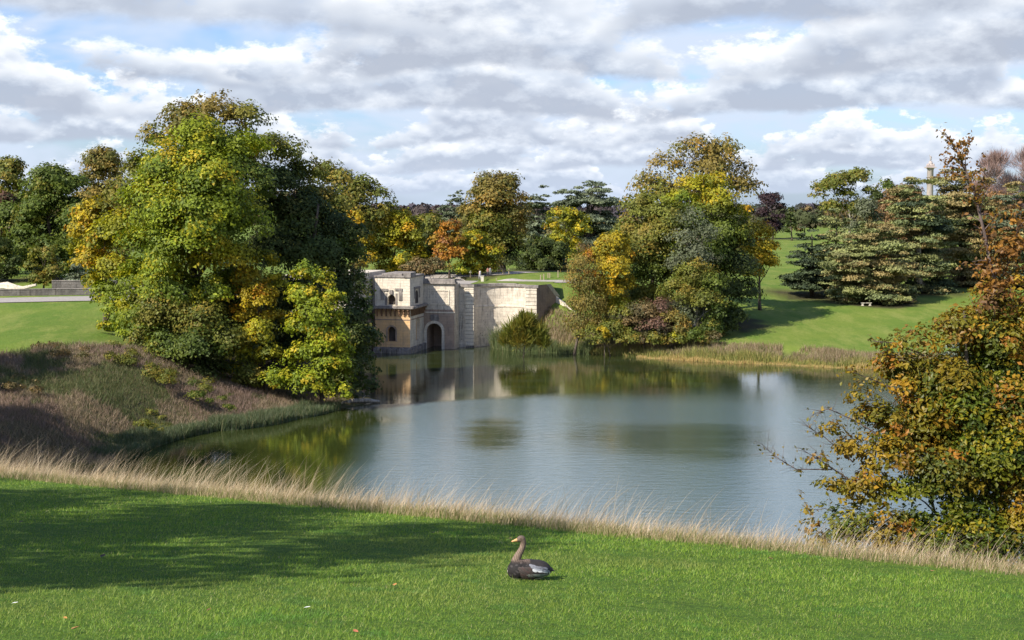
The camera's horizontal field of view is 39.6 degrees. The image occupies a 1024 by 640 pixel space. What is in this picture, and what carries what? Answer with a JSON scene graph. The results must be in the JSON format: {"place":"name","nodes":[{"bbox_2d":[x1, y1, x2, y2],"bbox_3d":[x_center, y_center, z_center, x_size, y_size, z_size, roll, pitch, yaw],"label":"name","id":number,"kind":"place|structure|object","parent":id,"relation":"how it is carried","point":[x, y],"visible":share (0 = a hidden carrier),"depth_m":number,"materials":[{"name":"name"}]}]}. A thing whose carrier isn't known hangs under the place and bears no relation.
{"place":"outdoors","nodes":[
{"label":"outdoors","id":0,"kind":"place"},
{"bbox_2d":[0,295,134,302],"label":"road","id":1,"kind":"structure","parent":0,"point":[43,299],"depth_m":191.10,"materials":[{"name":"grey asphalt"}]},
{"bbox_2d":[425,271,531,277],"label":"path","id":2,"kind":"structure","parent":0,"point":[452,275],"depth_m":239.09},
{"bbox_2d":[0,218,1023,639],"bbox_3d":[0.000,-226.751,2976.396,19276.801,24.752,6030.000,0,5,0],"label":"ground","id":3,"kind":"structure","parent":0,"point":[790,320],"depth_m":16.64,"materials":[{"name":"green plant"}]},
{"bbox_2d":[0,190,15,235],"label":"copper tree","id":4,"kind":"object","parent":3,"relation":"on","point":[4,196],"visible":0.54,"depth_m":234.81,"materials":[{"name":"brown plant"}]},
{"bbox_2d":[0,235,25,280],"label":"beech tree","id":5,"kind":"object","parent":3,"relation":"on","point":[6,244],"visible":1,"depth_m":221.69,"materials":[{"name":"green plant"}]},
{"bbox_2d":[0,155,28,269],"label":"beech tree","id":6,"kind":"object","parent":3,"relation":"on","point":[12,171],"visible":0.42,"depth_m":237.35,"materials":[{"name":"green plant"}]},
{"bbox_2d":[0,282,36,288],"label":"pale rock","id":7,"kind":"object","parent":3,"relation":"on","point":[6,285],"visible":0.7,"depth_m":205.26,"materials":[{"name":"stone"}]},
{"bbox_2d":[1,373,44,392],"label":"bramble bush","id":8,"kind":"object","parent":3,"relation":"on","point":[33,389],"visible":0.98,"depth_m":132.45,"materials":[{"name":"green plant"}]},
{"bbox_2d":[23,244,65,287],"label":"shrub","id":9,"kind":"object","parent":3,"relation":"on","point":[42,274],"visible":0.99,"depth_m":207.30,"materials":[{"name":"green plant"}]},
{"bbox_2d":[0,160,109,279],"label":"beech tree","id":10,"kind":"object","parent":3,"relation":"on","point":[50,186],"visible":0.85,"depth_m":225.50,"materials":[{"name":"green plant"}]},
{"bbox_2d":[30,341,91,357],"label":"bramble bush","id":11,"kind":"object","parent":3,"relation":"on","point":[61,351],"visible":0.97,"depth_m":147.25,"materials":[{"name":"green plant"}]},
{"bbox_2d":[0,288,133,295],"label":"stone wall","id":12,"kind":"structure","parent":3,"relation":"on","point":[42,292],"depth_m":197.74,"materials":[{"name":"grey stone"}]},
{"bbox_2d":[64,258,87,279],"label":"juniper shrub","id":13,"kind":"object","parent":3,"relation":"on","point":[74,276],"visible":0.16,"depth_m":205.25,"materials":[{"name":"green plant"}]},
{"bbox_2d":[52,280,141,287],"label":"stone wall","id":14,"kind":"structure","parent":3,"relation":"on","point":[66,283],"depth_m":201.49,"materials":[{"name":"grey stone"}]},
{"bbox_2d":[62,193,132,331],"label":"beech tree","id":15,"kind":"object","parent":3,"relation":"on","point":[93,254],"visible":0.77,"depth_m":165.78,"materials":[{"name":"yellow plant"}]},
{"bbox_2d":[62,144,137,263],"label":"hornbeam tree","id":16,"kind":"object","parent":3,"relation":"on","point":[101,162],"visible":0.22,"depth_m":258.66,"materials":[{"name":"green plant"}]},
{"bbox_2d":[103,340,176,377],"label":"bramble bush","id":17,"kind":"object","parent":3,"relation":"on","point":[123,358],"visible":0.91,"depth_m":148.02,"materials":[{"name":"green plant"}]},
{"bbox_2d":[132,408,171,430],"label":"bramble bush","id":18,"kind":"object","parent":3,"relation":"on","point":[146,422],"visible":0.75,"depth_m":134.64,"materials":[{"name":"green plant"}]},
{"bbox_2d":[22,189,295,225],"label":"forest","id":19,"kind":"object","parent":3,"relation":"on","point":[203,212],"depth_m":396.61,"materials":[{"name":"green plant"}]},
{"bbox_2d":[0,338,339,476],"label":"rough grass","id":20,"kind":"structure","parent":3,"relation":"on","point":[74,394],"depth_m":139.00,"materials":[{"name":"brown plant"}]},
{"bbox_2d":[141,367,216,392],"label":"bramble bush","id":21,"kind":"object","parent":3,"relation":"on","point":[158,375],"visible":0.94,"depth_m":146.71,"materials":[{"name":"green plant"}]},
{"bbox_2d":[108,286,251,380],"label":"shrub","id":22,"kind":"object","parent":3,"relation":"on","point":[188,345],"visible":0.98,"depth_m":152.93,"materials":[{"name":"green plant"}]},
{"bbox_2d":[93,88,284,365],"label":"beech tree","id":23,"kind":"object","parent":3,"relation":"on","point":[203,165],"visible":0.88,"depth_m":154.44,"materials":[{"name":"green plant"}]},
{"bbox_2d":[184,377,236,411],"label":"bramble bush","id":24,"kind":"object","parent":3,"relation":"on","point":[198,395],"visible":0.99,"depth_m":145.41,"materials":[{"name":"green plant"}]},
{"bbox_2d":[222,246,290,392],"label":"maple tree","id":25,"kind":"object","parent":3,"relation":"on","point":[254,373],"visible":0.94,"depth_m":155.88,"materials":[{"name":"green plant"}]},
{"bbox_2d":[226,128,385,398],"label":"beech tree","id":26,"kind":"object","parent":3,"relation":"on","point":[328,238],"visible":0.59,"depth_m":168.52,"materials":[{"name":"green plant"}]},
{"bbox_2d":[278,258,361,404],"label":"field maple","id":27,"kind":"object","parent":3,"relation":"on","point":[326,338],"visible":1,"depth_m":152.15,"materials":[{"name":"green plant"}]},
{"bbox_2d":[309,157,397,268],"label":"lime tree","id":28,"kind":"object","parent":3,"relation":"on","point":[360,186],"visible":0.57,"depth_m":235.22,"materials":[{"name":"green plant"}]},
{"bbox_2d":[341,395,379,403],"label":"fallen log","id":29,"kind":"object","parent":3,"relation":"on","point":[359,400],"visible":0.88,"depth_m":158.72,"materials":[{"name":"wood"}]},
{"bbox_2d":[346,207,382,269],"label":"maple tree","id":30,"kind":"object","parent":3,"relation":"on","point":[359,217],"visible":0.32,"depth_m":232.85,"materials":[{"name":"yellow plant"}]},
{"bbox_2d":[363,201,430,272],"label":"maple tree","id":31,"kind":"object","parent":3,"relation":"on","point":[401,228],"visible":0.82,"depth_m":237.74,"materials":[{"name":"yellow plant"}]},
{"bbox_2d":[405,210,446,273],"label":"maple tree","id":32,"kind":"object","parent":3,"relation":"on","point":[426,227],"visible":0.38,"depth_m":242.24,"materials":[{"name":"green plant"}]},
{"bbox_2d":[285,270,570,357],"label":"stone bridge","id":33,"kind":"structure","parent":3,"relation":"on","point":[468,313],"depth_m":219.64,"materials":[{"name":"stone"}]},
{"bbox_2d":[386,325,396,341],"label":"window","id":34,"kind":"structure","parent":33,"relation":"in","point":[392,330],"depth_m":214.25,"materials":[{"name":"glass"}]},
{"bbox_2d":[389,295,394,304],"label":"window","id":35,"kind":"structure","parent":33,"relation":"in","point":[391,298],"depth_m":214.04,"materials":[{"name":"glass"}]},
{"bbox_2d":[398,255,471,278],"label":"shrub","id":36,"kind":"object","parent":3,"relation":"on","point":[416,264],"visible":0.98,"depth_m":231.02,"materials":[{"name":"green plant"}]},
{"bbox_2d":[425,218,470,278],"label":"maple tree","id":37,"kind":"object","parent":3,"relation":"on","point":[445,249],"visible":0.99,"depth_m":234.62,"materials":[{"name":"orange plant"}]},
{"bbox_2d":[436,190,468,257],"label":"cedar tree","id":38,"kind":"object","parent":3,"relation":"on","point":[450,214],"visible":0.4,"depth_m":328.21,"materials":[{"name":"green plant"}]},
{"bbox_2d":[452,228,506,274],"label":"maple tree","id":39,"kind":"object","parent":3,"relation":"on","point":[478,241],"visible":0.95,"depth_m":238.97,"materials":[{"name":"yellow plant"}]},
{"bbox_2d":[455,169,534,271],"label":"lime tree","id":40,"kind":"object","parent":3,"relation":"on","point":[497,193],"visible":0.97,"depth_m":249.04,"materials":[{"name":"green plant"}]},
{"bbox_2d":[0,437,1023,574],"bbox_3d":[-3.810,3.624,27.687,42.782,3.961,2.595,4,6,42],"label":"dry grass","id":41,"kind":"structure","parent":3,"relation":"on","point":[481,517],"depth_m":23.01,"materials":[{"name":"beige plant"}]},
{"bbox_2d":[494,307,553,357],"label":"willow shrub","id":42,"kind":"object","parent":3,"relation":"on","point":[526,328],"visible":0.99,"depth_m":205.91,"materials":[{"name":"green plant"}]},
{"bbox_2d":[507,535,554,579],"bbox_3d":[0.200,2.534,15.155,0.507,0.491,0.303,-1,5,-8],"label":"goose","id":43,"kind":"object","parent":3,"relation":"on","point":[518,567],"visible":1,"depth_m":15.08},
{"bbox_2d":[521,185,554,241],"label":"cedar tree","id":44,"kind":"object","parent":3,"relation":"on","point":[536,229],"visible":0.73,"depth_m":315.93,"materials":[{"name":"green plant"}]},
{"bbox_2d":[513,236,573,270],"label":"yew tree","id":45,"kind":"object","parent":3,"relation":"on","point":[537,250],"visible":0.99,"depth_m":269.25,"materials":[{"name":"green plant"}]},
{"bbox_2d":[374,213,723,243],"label":"forest","id":46,"kind":"object","parent":3,"relation":"on","point":[549,231],"visible":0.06,"depth_m":357.02,"materials":[{"name":"green plant"}]},
{"bbox_2d":[541,205,592,262],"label":"maple tree","id":47,"kind":"object","parent":3,"relation":"on","point":[569,215],"visible":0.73,"depth_m":280.73,"materials":[{"name":"yellow plant"}]},
{"bbox_2d":[559,239,611,354],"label":"willow tree","id":48,"kind":"object","parent":3,"relation":"on","point":[582,305],"visible":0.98,"depth_m":209.28,"materials":[{"name":"green plant"}]},
{"bbox_2d":[550,180,623,262],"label":"cedar tree","id":49,"kind":"object","parent":3,"relation":"on","point":[586,196],"visible":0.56,"depth_m":326.99,"materials":[{"name":"green plant"}]},
{"bbox_2d":[358,202,843,219],"bbox_3d":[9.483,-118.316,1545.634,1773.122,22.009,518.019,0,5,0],"label":"forest","id":50,"kind":"object","parent":3,"relation":"on","point":[421,208],"visible":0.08,"depth_m":1348.44,"materials":[{"name":"green plant"}]},
{"bbox_2d":[596,325,612,356],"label":"shrub","id":51,"kind":"object","parent":3,"relation":"on","point":[608,335],"visible":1,"depth_m":207.44,"materials":[{"name":"yellow plant"}]},
{"bbox_2d":[572,316,638,355],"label":"shrub","id":52,"kind":"object","parent":3,"relation":"on","point":[615,326],"visible":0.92,"depth_m":207.81,"materials":[{"name":"green plant"}]},
{"bbox_2d":[580,230,639,343],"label":"maple tree","id":53,"kind":"object","parent":3,"relation":"on","point":[602,249],"visible":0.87,"depth_m":212.33,"materials":[{"name":"yellow plant"}]},
{"bbox_2d":[607,295,674,350],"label":"shrub","id":54,"kind":"object","parent":3,"relation":"on","point":[641,314],"visible":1,"depth_m":207.34,"materials":[{"name":"brown plant"}]},
{"bbox_2d":[609,190,694,303],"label":"lime tree","id":55,"kind":"object","parent":3,"relation":"on","point":[650,246],"visible":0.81,"depth_m":217.78,"materials":[{"name":"green plant"}]},
{"bbox_2d":[619,326,721,348],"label":"shrub","id":56,"kind":"object","parent":3,"relation":"on","point":[695,334],"visible":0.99,"depth_m":206.97,"materials":[{"name":"green plant"}]},
{"bbox_2d":[655,306,693,349],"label":"shrub","id":57,"kind":"object","parent":3,"relation":"on","point":[677,318],"visible":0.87,"depth_m":207.21,"materials":[{"name":"green plant"}]},
{"bbox_2d":[619,131,768,309],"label":"plane tree","id":58,"kind":"object","parent":3,"relation":"on","point":[711,159],"visible":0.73,"depth_m":229.07,"materials":[{"name":"green plant"}]},
{"bbox_2d":[661,204,726,327],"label":"ash tree","id":59,"kind":"object","parent":3,"relation":"on","point":[692,251],"visible":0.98,"depth_m":212.65,"materials":[{"name":"green plant"}]},
{"bbox_2d":[654,256,736,341],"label":"hawthorn","id":60,"kind":"object","parent":3,"relation":"on","point":[697,275],"visible":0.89,"depth_m":209.88,"materials":[{"name":"green plant"}]},
{"bbox_2d":[657,170,766,319],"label":"lime tree","id":61,"kind":"object","parent":3,"relation":"on","point":[721,202],"visible":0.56,"depth_m":221.05,"materials":[{"name":"green plant"}]},
{"bbox_2d":[698,305,750,336],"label":"shrub","id":62,"kind":"object","parent":3,"relation":"on","point":[729,321],"visible":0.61,"depth_m":213.84,"materials":[{"name":"green plant"}]},
{"bbox_2d":[541,306,963,364],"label":"reeds","id":63,"kind":"object","parent":3,"relation":"on","point":[825,353],"visible":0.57,"depth_m":205.81,"materials":[{"name":"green plant"}]},
{"bbox_2d":[736,219,781,309],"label":"maple tree","id":64,"kind":"object","parent":3,"relation":"on","point":[761,253],"visible":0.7,"depth_m":236.49,"materials":[{"name":"green plant"}]},
{"bbox_2d":[754,192,789,237],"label":"copper beech","id":65,"kind":"object","parent":3,"relation":"on","point":[768,199],"visible":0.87,"depth_m":516.63,"materials":[{"name":"purple plant"}]},
{"bbox_2d":[709,207,861,228],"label":"forest","id":66,"kind":"object","parent":3,"relation":"on","point":[804,219],"visible":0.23,"depth_m":584.67,"materials":[{"name":"green plant"}]},
{"bbox_2d":[781,205,797,240],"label":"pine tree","id":67,"kind":"object","parent":3,"relation":"on","point":[791,220],"visible":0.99,"depth_m":498.44,"materials":[{"name":"green plant"}]},
{"bbox_2d":[792,205,813,235],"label":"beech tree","id":68,"kind":"object","parent":3,"relation":"on","point":[809,208],"visible":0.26,"depth_m":618.14,"materials":[{"name":"green plant"}]},
{"bbox_2d":[775,215,838,295],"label":"cedar tree","id":69,"kind":"object","parent":3,"relation":"on","point":[805,278],"visible":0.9,"depth_m":259.78,"materials":[{"name":"green plant"}]},
{"bbox_2d":[810,200,856,285],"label":"cedar tree","id":70,"kind":"object","parent":3,"relation":"on","point":[831,234],"visible":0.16,"depth_m":276.32,"materials":[{"name":"green plant"}]},
{"bbox_2d":[807,166,896,221],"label":"scots pine","id":71,"kind":"object","parent":3,"relation":"on","point":[834,181],"visible":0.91,"depth_m":302.50,"materials":[{"name":"green plant"}]},
{"bbox_2d":[842,195,887,254],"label":"oak tree","id":72,"kind":"object","parent":3,"relation":"on","point":[867,206],"visible":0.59,"depth_m":298.11,"materials":[{"name":"green plant"}]},
{"bbox_2d":[817,220,921,304],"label":"cedar tree","id":73,"kind":"object","parent":3,"relation":"on","point":[858,270],"visible":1,"depth_m":248.16,"materials":[{"name":"green plant"}]},
{"bbox_2d":[751,122,1023,569],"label":"beech tree","id":74,"kind":"object","parent":3,"relation":"on","point":[958,430],"visible":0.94,"depth_m":22.15,"materials":[{"name":"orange plant"}]},
{"bbox_2d":[822,196,969,225],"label":"forest","id":75,"kind":"object","parent":3,"relation":"on","point":[859,218],"visible":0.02,"depth_m":480.08,"materials":[{"name":"green plant"}]},
{"bbox_2d":[862,182,937,258],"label":"beech tree","id":76,"kind":"object","parent":3,"relation":"on","point":[882,206],"visible":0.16,"depth_m":325.92,"materials":[{"name":"green plant"}]},
{"bbox_2d":[878,176,968,294],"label":"cedar tree","id":77,"kind":"object","parent":3,"relation":"on","point":[936,264],"visible":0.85,"depth_m":266.01,"materials":[{"name":"green plant"}]},
{"bbox_2d":[924,154,936,212],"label":"victory column","id":78,"kind":"structure","parent":3,"relation":"on","point":[930,166],"depth_m":814.83,"materials":[{"name":"stone"}]},
{"bbox_2d":[939,314,971,363],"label":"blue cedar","id":79,"kind":"object","parent":3,"relation":"on","point":[945,352],"visible":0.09,"depth_m":119.89,"materials":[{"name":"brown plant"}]},
{"bbox_2d":[927,168,1009,286],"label":"cedar tree","id":80,"kind":"object","parent":3,"relation":"on","point":[964,237],"visible":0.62,"depth_m":280.05,"materials":[{"name":"green plant"}]},
{"bbox_2d":[970,145,1016,215],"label":"bare beech","id":81,"kind":"object","parent":3,"relation":"on","point":[992,161],"visible":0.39,"depth_m":366.53,"materials":[{"name":"brown plant"}]},
{"bbox_2d":[977,181,1023,286],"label":"cedar tree","id":82,"kind":"object","parent":3,"relation":"on","point":[1008,198],"visible":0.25,"depth_m":276.77,"materials":[{"name":"green plant"}]},
{"bbox_2d":[985,189,1021,229],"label":"beech tree","id":83,"kind":"object","parent":3,"relation":"on","point":[994,193],"visible":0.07,"depth_m":346.67,"materials":[{"name":"green plant"}]},
{"bbox_2d":[1000,146,1023,208],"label":"bare beech","id":84,"kind":"object","parent":3,"relation":"on","point":[1019,156],"visible":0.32,"depth_m":372.71,"materials":[{"name":"brown plant"}]},
{"bbox_2d":[0,0,1023,206],"label":"sky","id":85,"kind":"structure","parent":0,"point":[420,97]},
{"bbox_2d":[455,277,582,283],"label":"path","id":86,"kind":"structure","parent":0,"point":[461,279],"depth_m":232.50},
{"bbox_2d":[85,346,1023,567],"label":"lake water","id":87,"kind":"structure","parent":0,"point":[672,431],"depth_m":133.41,"materials":[{"name":"blue liquid"}]},
{"bbox_2d":[87,397,342,460],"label":"reeds","id":88,"kind":"object","parent":87,"relation":"on","point":[258,418],"visible":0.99,"depth_m":138.96,"materials":[{"name":"green plant"}]},
{"bbox_2d":[486,321,596,354],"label":"reeds","id":89,"kind":"object","parent":87,"relation":"on","point":[585,349],"visible":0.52,"depth_m":214.53,"materials":[{"name":"green plant"}]},
{"bbox_2d":[518,334,930,368],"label":"reeds","id":90,"kind":"object","parent":87,"relation":"on","point":[744,353],"visible":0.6,"depth_m":202.15,"materials":[{"name":"beige plant"}]}
]}

